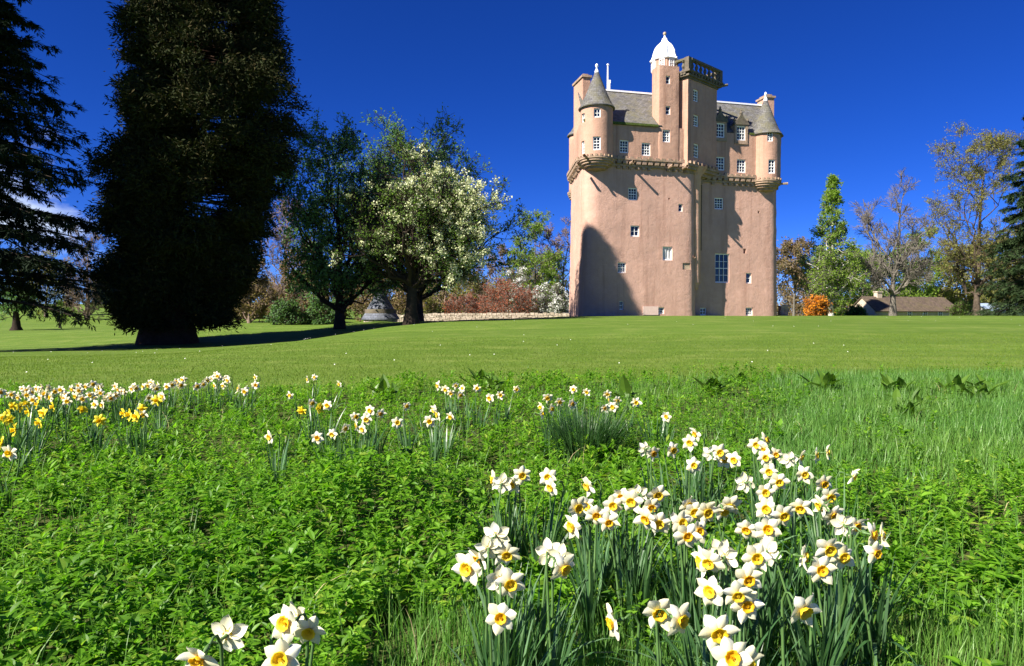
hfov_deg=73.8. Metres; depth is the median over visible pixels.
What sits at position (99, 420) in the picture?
daffodil
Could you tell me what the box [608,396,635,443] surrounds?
daffodil
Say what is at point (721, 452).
daffodil
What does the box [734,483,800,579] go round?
daffodil
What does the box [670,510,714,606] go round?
daffodil
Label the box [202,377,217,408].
daffodil
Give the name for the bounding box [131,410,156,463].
daffodil
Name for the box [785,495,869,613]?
daffodil
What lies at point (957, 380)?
dock plant
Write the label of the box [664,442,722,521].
daffodil
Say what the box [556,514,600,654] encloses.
daffodil
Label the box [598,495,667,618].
daffodil
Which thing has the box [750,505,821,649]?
daffodil
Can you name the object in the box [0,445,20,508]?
daffodil
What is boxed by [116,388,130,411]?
daffodil
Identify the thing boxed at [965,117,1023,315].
spruce tree
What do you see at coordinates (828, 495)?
daffodil
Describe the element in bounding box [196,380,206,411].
daffodil
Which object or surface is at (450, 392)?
daffodil
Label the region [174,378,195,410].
daffodil
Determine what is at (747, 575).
daffodil
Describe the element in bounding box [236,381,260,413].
daffodil
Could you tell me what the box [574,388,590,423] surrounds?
daffodil
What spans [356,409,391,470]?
daffodil
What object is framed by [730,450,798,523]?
daffodil
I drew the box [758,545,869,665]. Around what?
daffodil
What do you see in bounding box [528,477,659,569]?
daffodil
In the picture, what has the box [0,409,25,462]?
daffodil
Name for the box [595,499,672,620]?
daffodil
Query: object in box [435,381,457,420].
daffodil
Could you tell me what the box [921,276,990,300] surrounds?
woodland shrub
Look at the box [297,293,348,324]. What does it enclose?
green shrub
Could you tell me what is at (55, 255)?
woodland tree
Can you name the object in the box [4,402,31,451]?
daffodil
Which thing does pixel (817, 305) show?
azalea bush
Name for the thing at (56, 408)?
daffodil
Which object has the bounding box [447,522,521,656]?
daffodil
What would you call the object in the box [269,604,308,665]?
daffodil
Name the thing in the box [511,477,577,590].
daffodil
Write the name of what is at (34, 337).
ground
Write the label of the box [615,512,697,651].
daffodil
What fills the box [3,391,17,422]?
daffodil
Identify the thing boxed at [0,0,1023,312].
sky
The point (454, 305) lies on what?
russet shrub
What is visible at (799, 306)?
woodland shrub
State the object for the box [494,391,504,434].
daffodil
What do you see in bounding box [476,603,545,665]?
daffodil
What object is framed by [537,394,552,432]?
daffodil
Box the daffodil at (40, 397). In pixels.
[33,393,48,433]
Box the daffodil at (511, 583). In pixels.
[472,567,560,665]
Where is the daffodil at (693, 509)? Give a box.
[685,502,743,620]
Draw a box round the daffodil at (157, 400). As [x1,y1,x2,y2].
[147,395,181,444]
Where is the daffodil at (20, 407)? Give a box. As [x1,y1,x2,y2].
[12,401,38,446]
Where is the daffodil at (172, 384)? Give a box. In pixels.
[167,381,175,417]
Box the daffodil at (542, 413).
[532,409,552,459]
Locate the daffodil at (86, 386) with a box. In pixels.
[82,383,90,414]
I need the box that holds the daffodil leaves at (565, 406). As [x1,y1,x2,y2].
[553,394,579,415]
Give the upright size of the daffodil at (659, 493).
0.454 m
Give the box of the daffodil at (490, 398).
[479,393,493,432]
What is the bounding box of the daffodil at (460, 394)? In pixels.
[457,391,473,437]
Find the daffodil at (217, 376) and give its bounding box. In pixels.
[210,372,220,397]
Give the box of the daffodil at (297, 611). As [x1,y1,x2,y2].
[269,601,304,644]
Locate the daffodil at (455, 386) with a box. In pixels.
[444,382,464,425]
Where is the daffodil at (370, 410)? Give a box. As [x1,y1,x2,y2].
[365,405,391,461]
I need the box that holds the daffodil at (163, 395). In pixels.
[160,392,175,423]
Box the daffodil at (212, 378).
[207,375,229,402]
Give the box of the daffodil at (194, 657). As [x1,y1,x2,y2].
[175,634,223,665]
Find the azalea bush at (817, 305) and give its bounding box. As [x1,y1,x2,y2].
[803,294,835,315]
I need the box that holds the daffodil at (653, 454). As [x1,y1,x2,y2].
[628,446,679,537]
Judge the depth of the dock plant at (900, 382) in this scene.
8.15 m
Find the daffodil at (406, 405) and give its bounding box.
[382,402,420,446]
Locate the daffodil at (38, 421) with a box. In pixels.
[15,418,55,475]
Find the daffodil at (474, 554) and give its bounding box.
[448,547,528,665]
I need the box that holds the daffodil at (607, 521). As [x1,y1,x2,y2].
[597,511,662,641]
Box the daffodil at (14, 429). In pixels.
[3,423,30,479]
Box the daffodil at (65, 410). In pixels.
[52,393,75,429]
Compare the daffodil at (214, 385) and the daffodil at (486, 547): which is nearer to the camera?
the daffodil at (486, 547)
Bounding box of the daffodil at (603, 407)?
[600,404,609,444]
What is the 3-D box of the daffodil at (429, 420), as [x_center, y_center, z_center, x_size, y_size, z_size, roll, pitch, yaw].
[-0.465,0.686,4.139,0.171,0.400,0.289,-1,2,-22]
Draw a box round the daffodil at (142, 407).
[137,403,169,454]
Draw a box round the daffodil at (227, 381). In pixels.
[224,377,238,404]
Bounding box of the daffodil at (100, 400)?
[97,385,108,413]
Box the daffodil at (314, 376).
[300,374,320,407]
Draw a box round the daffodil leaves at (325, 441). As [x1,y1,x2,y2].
[309,427,351,456]
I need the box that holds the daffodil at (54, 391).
[51,387,66,415]
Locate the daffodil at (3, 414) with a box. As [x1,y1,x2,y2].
[0,411,23,472]
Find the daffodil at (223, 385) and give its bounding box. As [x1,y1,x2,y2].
[213,382,228,412]
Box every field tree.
[0,281,37,330]
[48,299,71,327]
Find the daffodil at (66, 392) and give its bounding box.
[61,390,73,413]
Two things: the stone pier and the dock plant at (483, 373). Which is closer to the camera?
the dock plant at (483, 373)
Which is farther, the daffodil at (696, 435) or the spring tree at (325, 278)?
the spring tree at (325, 278)
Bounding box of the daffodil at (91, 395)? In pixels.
[79,391,95,427]
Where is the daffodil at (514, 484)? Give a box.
[442,477,530,569]
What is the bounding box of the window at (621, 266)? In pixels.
[618,263,625,272]
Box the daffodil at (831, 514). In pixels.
[819,505,904,655]
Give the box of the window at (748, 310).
[746,308,751,315]
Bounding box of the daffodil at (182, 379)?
[180,376,188,401]
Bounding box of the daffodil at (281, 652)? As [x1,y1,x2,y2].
[262,638,300,665]
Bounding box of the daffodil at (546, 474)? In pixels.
[530,467,593,579]
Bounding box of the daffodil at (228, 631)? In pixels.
[205,614,248,654]
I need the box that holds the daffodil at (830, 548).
[753,536,890,665]
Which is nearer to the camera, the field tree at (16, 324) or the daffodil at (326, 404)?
the daffodil at (326, 404)
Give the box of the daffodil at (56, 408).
[48,393,60,427]
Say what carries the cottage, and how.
on the ground at (34, 337)
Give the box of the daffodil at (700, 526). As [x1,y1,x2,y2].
[663,521,735,656]
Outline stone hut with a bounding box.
[362,289,398,321]
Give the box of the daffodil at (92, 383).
[89,380,96,409]
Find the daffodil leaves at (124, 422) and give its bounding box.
[106,400,153,438]
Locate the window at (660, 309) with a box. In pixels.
[658,307,663,313]
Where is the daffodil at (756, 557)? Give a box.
[635,544,817,663]
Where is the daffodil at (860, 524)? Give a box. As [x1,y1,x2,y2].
[774,517,889,649]
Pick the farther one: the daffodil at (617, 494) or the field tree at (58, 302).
the field tree at (58, 302)
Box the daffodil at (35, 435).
[12,408,42,465]
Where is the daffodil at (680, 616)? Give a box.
[655,602,690,665]
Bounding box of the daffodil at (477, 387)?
[471,384,482,427]
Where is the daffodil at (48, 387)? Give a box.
[42,384,53,406]
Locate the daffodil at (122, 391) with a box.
[110,387,131,414]
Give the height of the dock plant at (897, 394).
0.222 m
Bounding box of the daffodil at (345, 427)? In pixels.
[339,424,360,481]
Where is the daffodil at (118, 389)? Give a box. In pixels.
[111,386,128,409]
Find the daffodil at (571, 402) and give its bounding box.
[559,398,575,422]
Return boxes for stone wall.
[396,312,568,321]
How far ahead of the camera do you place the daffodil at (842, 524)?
1.90 m
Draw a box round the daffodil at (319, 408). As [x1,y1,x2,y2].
[309,403,333,458]
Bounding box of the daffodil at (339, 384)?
[329,380,344,415]
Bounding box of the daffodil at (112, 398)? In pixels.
[105,394,126,428]
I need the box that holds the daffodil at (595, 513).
[518,505,611,633]
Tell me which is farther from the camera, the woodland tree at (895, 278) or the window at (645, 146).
the woodland tree at (895, 278)
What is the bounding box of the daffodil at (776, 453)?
[750,447,794,529]
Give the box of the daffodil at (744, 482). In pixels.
[688,471,804,553]
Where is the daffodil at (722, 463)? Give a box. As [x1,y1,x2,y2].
[695,453,739,527]
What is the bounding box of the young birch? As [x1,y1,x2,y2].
[790,173,870,315]
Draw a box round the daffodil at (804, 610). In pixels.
[684,591,848,665]
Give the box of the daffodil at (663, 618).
[643,595,671,665]
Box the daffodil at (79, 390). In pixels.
[75,387,90,414]
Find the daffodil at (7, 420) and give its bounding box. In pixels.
[0,415,31,472]
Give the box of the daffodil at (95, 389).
[88,385,103,420]
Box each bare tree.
[60,227,107,319]
[257,194,316,318]
[535,217,570,312]
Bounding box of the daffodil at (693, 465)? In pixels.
[671,457,717,522]
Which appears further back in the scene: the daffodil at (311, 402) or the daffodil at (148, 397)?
the daffodil at (148, 397)
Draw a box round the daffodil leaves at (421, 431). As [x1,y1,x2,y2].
[399,413,441,445]
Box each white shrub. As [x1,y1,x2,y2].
[506,266,537,317]
[530,282,568,316]
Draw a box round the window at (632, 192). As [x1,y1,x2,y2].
[628,188,636,199]
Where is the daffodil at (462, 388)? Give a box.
[457,384,473,424]
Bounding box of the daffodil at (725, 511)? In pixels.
[712,499,781,621]
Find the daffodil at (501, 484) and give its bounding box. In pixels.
[464,472,523,565]
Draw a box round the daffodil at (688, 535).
[644,523,719,654]
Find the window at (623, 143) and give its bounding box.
[620,140,627,152]
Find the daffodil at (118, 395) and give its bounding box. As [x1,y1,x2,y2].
[110,392,127,426]
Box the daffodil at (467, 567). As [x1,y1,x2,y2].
[438,553,532,665]
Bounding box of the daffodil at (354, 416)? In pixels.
[335,412,362,455]
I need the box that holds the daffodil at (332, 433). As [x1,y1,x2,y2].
[327,428,347,482]
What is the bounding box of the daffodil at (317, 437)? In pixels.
[300,431,350,489]
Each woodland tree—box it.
[11,249,79,316]
[232,298,244,321]
[235,258,274,322]
[271,240,333,318]
[349,269,401,321]
[423,252,479,320]
[467,243,518,318]
[522,248,569,313]
[776,235,815,315]
[804,258,853,311]
[833,244,891,315]
[869,251,924,296]
[888,226,954,296]
[928,240,984,304]
[972,235,1023,302]
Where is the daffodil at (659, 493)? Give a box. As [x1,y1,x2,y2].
[609,485,676,600]
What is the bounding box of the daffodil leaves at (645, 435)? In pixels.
[633,408,674,452]
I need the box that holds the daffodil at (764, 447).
[746,443,801,527]
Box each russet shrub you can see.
[442,290,482,319]
[465,273,540,318]
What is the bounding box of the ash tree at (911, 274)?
[850,167,948,315]
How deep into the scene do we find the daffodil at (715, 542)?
1.73 m
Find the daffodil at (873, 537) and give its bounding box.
[839,522,920,665]
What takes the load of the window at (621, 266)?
in the castle
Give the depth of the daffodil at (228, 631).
1.27 m
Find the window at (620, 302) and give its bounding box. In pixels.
[619,301,622,309]
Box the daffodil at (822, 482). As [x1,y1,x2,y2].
[793,475,889,600]
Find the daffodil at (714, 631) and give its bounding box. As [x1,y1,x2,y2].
[698,610,778,665]
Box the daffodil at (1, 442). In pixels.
[0,436,16,492]
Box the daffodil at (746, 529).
[714,519,792,663]
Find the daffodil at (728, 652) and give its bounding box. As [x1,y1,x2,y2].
[710,636,752,665]
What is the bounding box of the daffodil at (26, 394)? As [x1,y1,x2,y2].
[12,390,32,429]
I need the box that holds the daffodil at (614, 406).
[607,402,618,430]
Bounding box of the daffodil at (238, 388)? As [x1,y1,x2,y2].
[233,386,246,420]
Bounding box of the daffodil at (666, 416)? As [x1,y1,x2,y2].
[660,412,675,458]
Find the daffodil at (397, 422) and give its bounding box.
[377,417,416,473]
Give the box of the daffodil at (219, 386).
[214,374,223,405]
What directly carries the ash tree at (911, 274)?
on the ground at (34, 337)
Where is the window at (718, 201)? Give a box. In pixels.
[714,198,722,208]
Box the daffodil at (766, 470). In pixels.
[714,464,790,528]
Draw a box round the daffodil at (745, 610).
[695,591,780,665]
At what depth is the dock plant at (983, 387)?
7.58 m
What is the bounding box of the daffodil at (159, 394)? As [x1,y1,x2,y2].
[158,393,169,419]
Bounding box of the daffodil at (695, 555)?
[621,545,753,665]
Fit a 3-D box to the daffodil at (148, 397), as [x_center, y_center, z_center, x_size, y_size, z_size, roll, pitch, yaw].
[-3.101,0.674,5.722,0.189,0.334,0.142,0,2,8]
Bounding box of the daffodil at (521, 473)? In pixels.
[492,465,545,581]
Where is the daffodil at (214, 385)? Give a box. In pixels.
[208,382,220,413]
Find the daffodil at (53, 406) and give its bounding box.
[49,402,81,449]
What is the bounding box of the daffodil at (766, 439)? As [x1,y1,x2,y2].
[735,432,770,516]
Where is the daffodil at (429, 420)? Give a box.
[423,415,448,475]
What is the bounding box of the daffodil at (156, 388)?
[149,384,160,415]
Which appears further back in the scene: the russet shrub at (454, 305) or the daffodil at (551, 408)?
the russet shrub at (454, 305)
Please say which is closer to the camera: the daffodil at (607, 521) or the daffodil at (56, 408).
the daffodil at (607, 521)
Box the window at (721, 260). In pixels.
[715,254,728,282]
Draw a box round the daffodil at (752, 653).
[745,645,763,665]
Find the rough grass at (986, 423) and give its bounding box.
[0,365,1023,665]
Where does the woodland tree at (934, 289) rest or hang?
on the ground at (34, 337)
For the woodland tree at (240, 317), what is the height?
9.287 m
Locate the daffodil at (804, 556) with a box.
[773,544,871,665]
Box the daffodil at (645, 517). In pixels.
[609,506,702,655]
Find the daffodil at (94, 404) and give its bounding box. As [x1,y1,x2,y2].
[78,400,105,449]
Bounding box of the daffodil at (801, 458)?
[787,449,817,542]
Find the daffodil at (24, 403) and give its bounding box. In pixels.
[14,400,42,450]
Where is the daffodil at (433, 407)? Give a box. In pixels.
[415,405,458,456]
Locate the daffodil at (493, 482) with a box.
[437,470,540,565]
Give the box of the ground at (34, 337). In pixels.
[0,301,1023,395]
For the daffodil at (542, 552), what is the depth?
1.74 m
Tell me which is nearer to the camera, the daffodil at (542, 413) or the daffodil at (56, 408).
the daffodil at (542, 413)
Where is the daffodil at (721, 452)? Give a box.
[660,443,728,534]
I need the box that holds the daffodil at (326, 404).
[321,400,352,446]
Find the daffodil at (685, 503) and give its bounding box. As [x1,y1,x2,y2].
[643,496,716,589]
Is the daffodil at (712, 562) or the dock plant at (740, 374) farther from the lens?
the dock plant at (740, 374)
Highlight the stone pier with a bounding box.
[777,305,789,315]
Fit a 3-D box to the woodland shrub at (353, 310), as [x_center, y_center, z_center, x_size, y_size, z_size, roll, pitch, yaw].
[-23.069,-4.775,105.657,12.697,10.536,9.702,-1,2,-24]
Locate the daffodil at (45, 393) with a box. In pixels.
[43,389,54,426]
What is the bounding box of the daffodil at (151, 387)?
[150,384,165,410]
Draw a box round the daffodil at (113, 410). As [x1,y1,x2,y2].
[104,391,119,426]
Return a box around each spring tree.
[273,109,416,328]
[308,102,540,320]
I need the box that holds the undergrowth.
[0,360,1023,665]
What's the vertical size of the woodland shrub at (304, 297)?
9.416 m
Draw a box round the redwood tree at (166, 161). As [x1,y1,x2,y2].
[73,0,314,344]
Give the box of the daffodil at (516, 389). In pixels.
[505,386,519,425]
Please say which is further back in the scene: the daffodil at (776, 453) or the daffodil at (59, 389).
the daffodil at (59, 389)
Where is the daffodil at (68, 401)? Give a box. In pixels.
[59,396,72,434]
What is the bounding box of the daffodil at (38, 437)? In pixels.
[34,399,62,448]
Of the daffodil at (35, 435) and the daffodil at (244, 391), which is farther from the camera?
the daffodil at (244, 391)
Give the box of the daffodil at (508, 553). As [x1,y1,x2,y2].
[495,541,579,665]
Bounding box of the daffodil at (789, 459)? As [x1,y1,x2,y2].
[750,451,815,554]
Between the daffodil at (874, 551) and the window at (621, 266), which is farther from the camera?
the window at (621, 266)
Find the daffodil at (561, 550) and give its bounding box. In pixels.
[476,543,643,665]
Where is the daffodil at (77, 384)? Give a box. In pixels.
[75,383,84,417]
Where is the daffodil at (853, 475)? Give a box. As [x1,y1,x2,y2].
[831,469,863,541]
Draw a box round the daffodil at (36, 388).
[28,384,44,418]
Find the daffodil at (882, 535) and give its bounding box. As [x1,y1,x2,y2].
[853,522,922,665]
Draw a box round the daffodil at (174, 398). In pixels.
[170,381,178,413]
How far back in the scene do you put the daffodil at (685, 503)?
2.17 m
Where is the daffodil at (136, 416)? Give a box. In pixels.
[120,410,158,469]
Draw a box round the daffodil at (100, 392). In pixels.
[88,389,109,415]
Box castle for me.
[567,32,787,315]
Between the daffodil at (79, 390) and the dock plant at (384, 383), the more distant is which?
the dock plant at (384, 383)
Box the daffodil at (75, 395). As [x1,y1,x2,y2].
[70,391,84,421]
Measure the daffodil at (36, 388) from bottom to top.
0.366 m
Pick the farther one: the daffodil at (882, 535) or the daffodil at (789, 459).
the daffodil at (789, 459)
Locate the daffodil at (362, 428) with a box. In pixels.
[342,423,373,488]
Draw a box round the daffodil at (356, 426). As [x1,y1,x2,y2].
[347,419,374,455]
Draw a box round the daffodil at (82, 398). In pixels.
[78,394,91,431]
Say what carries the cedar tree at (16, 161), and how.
on the ground at (34, 337)
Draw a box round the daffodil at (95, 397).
[88,393,99,426]
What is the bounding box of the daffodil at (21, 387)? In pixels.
[13,385,24,411]
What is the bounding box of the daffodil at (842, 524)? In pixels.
[777,513,867,657]
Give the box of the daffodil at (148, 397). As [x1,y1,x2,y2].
[137,394,151,428]
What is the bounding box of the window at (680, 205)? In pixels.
[678,204,681,211]
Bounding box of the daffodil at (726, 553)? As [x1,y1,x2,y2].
[688,541,780,652]
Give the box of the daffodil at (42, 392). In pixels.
[39,390,54,427]
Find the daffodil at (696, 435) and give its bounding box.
[668,428,725,496]
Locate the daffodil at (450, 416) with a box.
[427,412,470,467]
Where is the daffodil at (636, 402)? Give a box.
[625,398,642,443]
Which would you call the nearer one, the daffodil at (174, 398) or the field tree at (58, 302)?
the daffodil at (174, 398)
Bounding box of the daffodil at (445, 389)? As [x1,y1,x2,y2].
[441,385,455,426]
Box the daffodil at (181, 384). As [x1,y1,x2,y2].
[176,381,193,412]
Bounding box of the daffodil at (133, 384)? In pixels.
[125,383,138,412]
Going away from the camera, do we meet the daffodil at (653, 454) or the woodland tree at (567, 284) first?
the daffodil at (653, 454)
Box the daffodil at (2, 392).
[0,388,12,413]
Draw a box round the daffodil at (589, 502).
[547,497,661,621]
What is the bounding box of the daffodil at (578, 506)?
[567,496,628,629]
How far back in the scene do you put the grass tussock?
4.49 m
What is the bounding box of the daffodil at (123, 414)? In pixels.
[114,408,134,463]
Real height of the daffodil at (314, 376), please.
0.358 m
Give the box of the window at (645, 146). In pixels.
[642,143,649,155]
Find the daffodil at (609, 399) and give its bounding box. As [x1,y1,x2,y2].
[596,396,617,430]
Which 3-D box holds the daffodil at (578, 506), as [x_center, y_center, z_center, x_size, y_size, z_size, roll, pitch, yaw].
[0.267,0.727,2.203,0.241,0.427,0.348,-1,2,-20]
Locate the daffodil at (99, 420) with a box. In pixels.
[85,414,116,458]
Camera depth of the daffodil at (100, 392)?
6.15 m
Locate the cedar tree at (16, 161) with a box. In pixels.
[0,0,129,330]
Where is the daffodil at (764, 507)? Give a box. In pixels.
[692,497,837,627]
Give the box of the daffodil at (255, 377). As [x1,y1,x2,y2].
[248,374,260,404]
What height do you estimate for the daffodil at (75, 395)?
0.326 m
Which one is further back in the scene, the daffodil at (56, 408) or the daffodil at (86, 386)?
the daffodil at (86, 386)
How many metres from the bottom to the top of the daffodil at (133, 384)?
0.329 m
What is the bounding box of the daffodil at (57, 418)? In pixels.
[51,394,72,432]
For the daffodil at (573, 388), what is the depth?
6.10 m
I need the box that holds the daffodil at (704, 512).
[695,502,789,616]
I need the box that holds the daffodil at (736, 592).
[692,577,771,665]
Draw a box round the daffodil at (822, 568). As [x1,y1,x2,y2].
[779,556,837,665]
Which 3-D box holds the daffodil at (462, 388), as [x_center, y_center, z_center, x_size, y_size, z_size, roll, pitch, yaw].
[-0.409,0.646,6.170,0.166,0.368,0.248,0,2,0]
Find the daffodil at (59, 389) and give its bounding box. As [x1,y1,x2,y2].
[49,386,64,419]
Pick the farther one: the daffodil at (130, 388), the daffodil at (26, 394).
the daffodil at (130, 388)
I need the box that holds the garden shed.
[965,303,1021,315]
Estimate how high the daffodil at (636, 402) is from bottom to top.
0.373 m
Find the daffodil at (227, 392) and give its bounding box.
[211,375,234,407]
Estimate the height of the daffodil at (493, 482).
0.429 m
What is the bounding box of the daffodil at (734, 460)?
[702,451,744,534]
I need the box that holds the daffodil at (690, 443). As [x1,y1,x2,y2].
[674,434,708,503]
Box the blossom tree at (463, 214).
[327,132,511,324]
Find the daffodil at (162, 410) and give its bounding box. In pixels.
[150,395,170,430]
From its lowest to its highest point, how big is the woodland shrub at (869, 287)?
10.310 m
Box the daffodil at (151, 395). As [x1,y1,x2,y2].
[141,383,154,416]
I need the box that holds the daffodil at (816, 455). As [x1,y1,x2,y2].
[793,447,833,526]
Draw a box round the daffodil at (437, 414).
[426,409,446,454]
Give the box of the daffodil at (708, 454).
[664,446,733,522]
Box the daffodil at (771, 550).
[694,537,802,665]
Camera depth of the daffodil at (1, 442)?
3.62 m
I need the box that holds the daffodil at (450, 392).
[443,390,465,433]
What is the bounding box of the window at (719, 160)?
[716,157,723,170]
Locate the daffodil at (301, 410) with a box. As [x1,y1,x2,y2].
[293,406,325,457]
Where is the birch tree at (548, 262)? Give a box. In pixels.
[497,207,569,309]
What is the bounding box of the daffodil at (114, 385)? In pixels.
[96,382,121,411]
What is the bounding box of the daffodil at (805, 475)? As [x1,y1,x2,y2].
[784,465,853,576]
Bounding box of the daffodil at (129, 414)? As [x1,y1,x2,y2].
[118,409,158,463]
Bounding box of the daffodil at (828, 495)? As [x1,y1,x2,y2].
[777,488,863,590]
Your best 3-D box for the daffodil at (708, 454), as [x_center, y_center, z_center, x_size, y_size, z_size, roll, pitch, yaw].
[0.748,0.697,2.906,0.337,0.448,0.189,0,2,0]
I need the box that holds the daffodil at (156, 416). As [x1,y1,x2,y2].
[149,397,158,424]
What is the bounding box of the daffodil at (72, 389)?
[70,385,79,422]
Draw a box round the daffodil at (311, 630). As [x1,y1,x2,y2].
[294,613,326,665]
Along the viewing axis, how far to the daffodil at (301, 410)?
4.66 m
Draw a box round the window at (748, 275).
[746,273,750,282]
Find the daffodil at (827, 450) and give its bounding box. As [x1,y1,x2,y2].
[770,444,830,525]
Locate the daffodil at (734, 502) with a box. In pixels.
[665,495,769,609]
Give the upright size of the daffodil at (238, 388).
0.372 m
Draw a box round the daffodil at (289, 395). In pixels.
[284,391,300,429]
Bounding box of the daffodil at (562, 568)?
[546,554,586,665]
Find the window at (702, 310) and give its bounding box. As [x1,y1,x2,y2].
[700,308,705,314]
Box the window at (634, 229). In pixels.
[631,226,638,236]
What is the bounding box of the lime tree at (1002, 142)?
[916,122,1023,315]
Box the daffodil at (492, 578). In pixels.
[447,563,553,665]
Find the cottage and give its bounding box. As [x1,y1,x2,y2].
[848,291,953,315]
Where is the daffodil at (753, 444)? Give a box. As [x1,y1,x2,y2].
[732,437,823,517]
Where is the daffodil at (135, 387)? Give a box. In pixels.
[128,384,143,411]
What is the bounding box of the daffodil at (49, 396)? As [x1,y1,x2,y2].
[42,392,61,433]
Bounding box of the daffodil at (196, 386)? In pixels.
[191,382,204,415]
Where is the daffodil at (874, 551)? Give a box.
[787,541,921,665]
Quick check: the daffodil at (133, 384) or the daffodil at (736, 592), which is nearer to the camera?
the daffodil at (736, 592)
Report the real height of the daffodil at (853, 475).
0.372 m
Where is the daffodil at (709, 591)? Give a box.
[624,576,749,665]
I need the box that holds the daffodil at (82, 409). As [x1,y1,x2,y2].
[77,405,110,452]
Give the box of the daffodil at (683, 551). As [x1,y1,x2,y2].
[619,512,734,611]
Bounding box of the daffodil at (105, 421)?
[86,400,111,448]
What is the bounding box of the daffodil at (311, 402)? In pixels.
[300,399,330,437]
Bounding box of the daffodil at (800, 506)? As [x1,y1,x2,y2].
[780,498,845,637]
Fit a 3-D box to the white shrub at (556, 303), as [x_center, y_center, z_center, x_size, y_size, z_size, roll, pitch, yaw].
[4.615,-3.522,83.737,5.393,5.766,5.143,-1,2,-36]
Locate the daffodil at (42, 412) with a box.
[28,407,70,464]
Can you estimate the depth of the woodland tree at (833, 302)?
111.24 m
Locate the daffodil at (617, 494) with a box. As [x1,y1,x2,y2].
[581,488,645,606]
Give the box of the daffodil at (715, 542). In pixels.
[662,539,743,665]
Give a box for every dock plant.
[362,374,414,399]
[457,367,518,392]
[593,374,647,401]
[691,374,736,395]
[711,369,753,386]
[798,368,853,389]
[868,373,935,396]
[877,400,928,418]
[881,387,945,407]
[928,372,977,394]
[954,383,1006,399]
[965,373,1012,393]
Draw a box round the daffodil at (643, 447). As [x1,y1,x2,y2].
[624,442,667,514]
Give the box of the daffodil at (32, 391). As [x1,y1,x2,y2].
[25,388,37,417]
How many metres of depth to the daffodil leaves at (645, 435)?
4.86 m
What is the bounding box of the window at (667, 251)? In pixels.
[663,247,671,259]
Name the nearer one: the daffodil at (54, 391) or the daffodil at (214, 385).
the daffodil at (54, 391)
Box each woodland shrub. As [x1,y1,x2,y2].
[239,274,281,318]
[272,280,332,315]
[325,281,395,319]
[389,282,450,320]
[439,272,502,318]
[506,269,568,311]
[777,285,851,315]
[841,280,889,315]
[895,276,951,294]
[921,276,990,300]
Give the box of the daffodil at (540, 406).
[537,402,551,436]
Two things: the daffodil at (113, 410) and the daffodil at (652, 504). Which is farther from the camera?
the daffodil at (113, 410)
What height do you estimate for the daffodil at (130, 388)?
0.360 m
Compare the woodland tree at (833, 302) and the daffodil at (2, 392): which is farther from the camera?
the woodland tree at (833, 302)
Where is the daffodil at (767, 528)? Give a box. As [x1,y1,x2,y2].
[725,515,794,657]
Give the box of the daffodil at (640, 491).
[602,484,673,572]
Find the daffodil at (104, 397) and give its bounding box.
[102,393,113,422]
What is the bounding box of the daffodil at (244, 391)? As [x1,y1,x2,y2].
[231,387,255,416]
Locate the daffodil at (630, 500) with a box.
[606,490,655,583]
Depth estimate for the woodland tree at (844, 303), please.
103.56 m
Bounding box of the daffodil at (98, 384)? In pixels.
[87,383,103,415]
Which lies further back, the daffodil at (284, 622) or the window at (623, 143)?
the window at (623, 143)
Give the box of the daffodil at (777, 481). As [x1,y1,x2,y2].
[740,473,790,547]
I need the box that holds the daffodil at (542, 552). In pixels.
[516,537,609,665]
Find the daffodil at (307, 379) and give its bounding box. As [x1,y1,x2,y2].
[305,376,322,408]
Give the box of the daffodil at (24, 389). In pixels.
[20,387,30,410]
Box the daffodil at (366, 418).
[361,413,398,470]
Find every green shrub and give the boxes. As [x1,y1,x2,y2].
[263,297,308,324]
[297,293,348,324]
[843,303,867,315]
[944,298,973,315]
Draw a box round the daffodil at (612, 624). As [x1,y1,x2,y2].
[605,603,639,665]
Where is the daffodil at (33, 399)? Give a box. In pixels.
[22,395,38,426]
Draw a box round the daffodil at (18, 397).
[16,394,30,416]
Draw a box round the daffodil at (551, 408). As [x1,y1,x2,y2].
[543,404,562,454]
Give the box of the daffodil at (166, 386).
[163,383,172,412]
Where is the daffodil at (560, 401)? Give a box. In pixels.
[555,398,564,434]
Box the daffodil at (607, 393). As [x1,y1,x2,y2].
[603,390,612,425]
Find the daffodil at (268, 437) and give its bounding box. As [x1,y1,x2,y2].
[233,430,314,500]
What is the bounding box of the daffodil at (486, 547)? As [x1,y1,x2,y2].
[474,535,578,665]
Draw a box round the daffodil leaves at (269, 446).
[250,424,301,466]
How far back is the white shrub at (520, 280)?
87.56 m
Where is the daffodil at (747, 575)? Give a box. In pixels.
[691,562,839,665]
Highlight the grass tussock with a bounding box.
[529,398,650,467]
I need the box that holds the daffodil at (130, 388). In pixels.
[128,384,146,411]
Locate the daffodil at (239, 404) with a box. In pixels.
[236,385,248,420]
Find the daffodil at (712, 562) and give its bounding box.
[610,549,727,665]
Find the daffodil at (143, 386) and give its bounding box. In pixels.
[135,383,149,410]
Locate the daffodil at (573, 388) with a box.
[556,385,576,417]
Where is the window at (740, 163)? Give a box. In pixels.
[737,159,744,172]

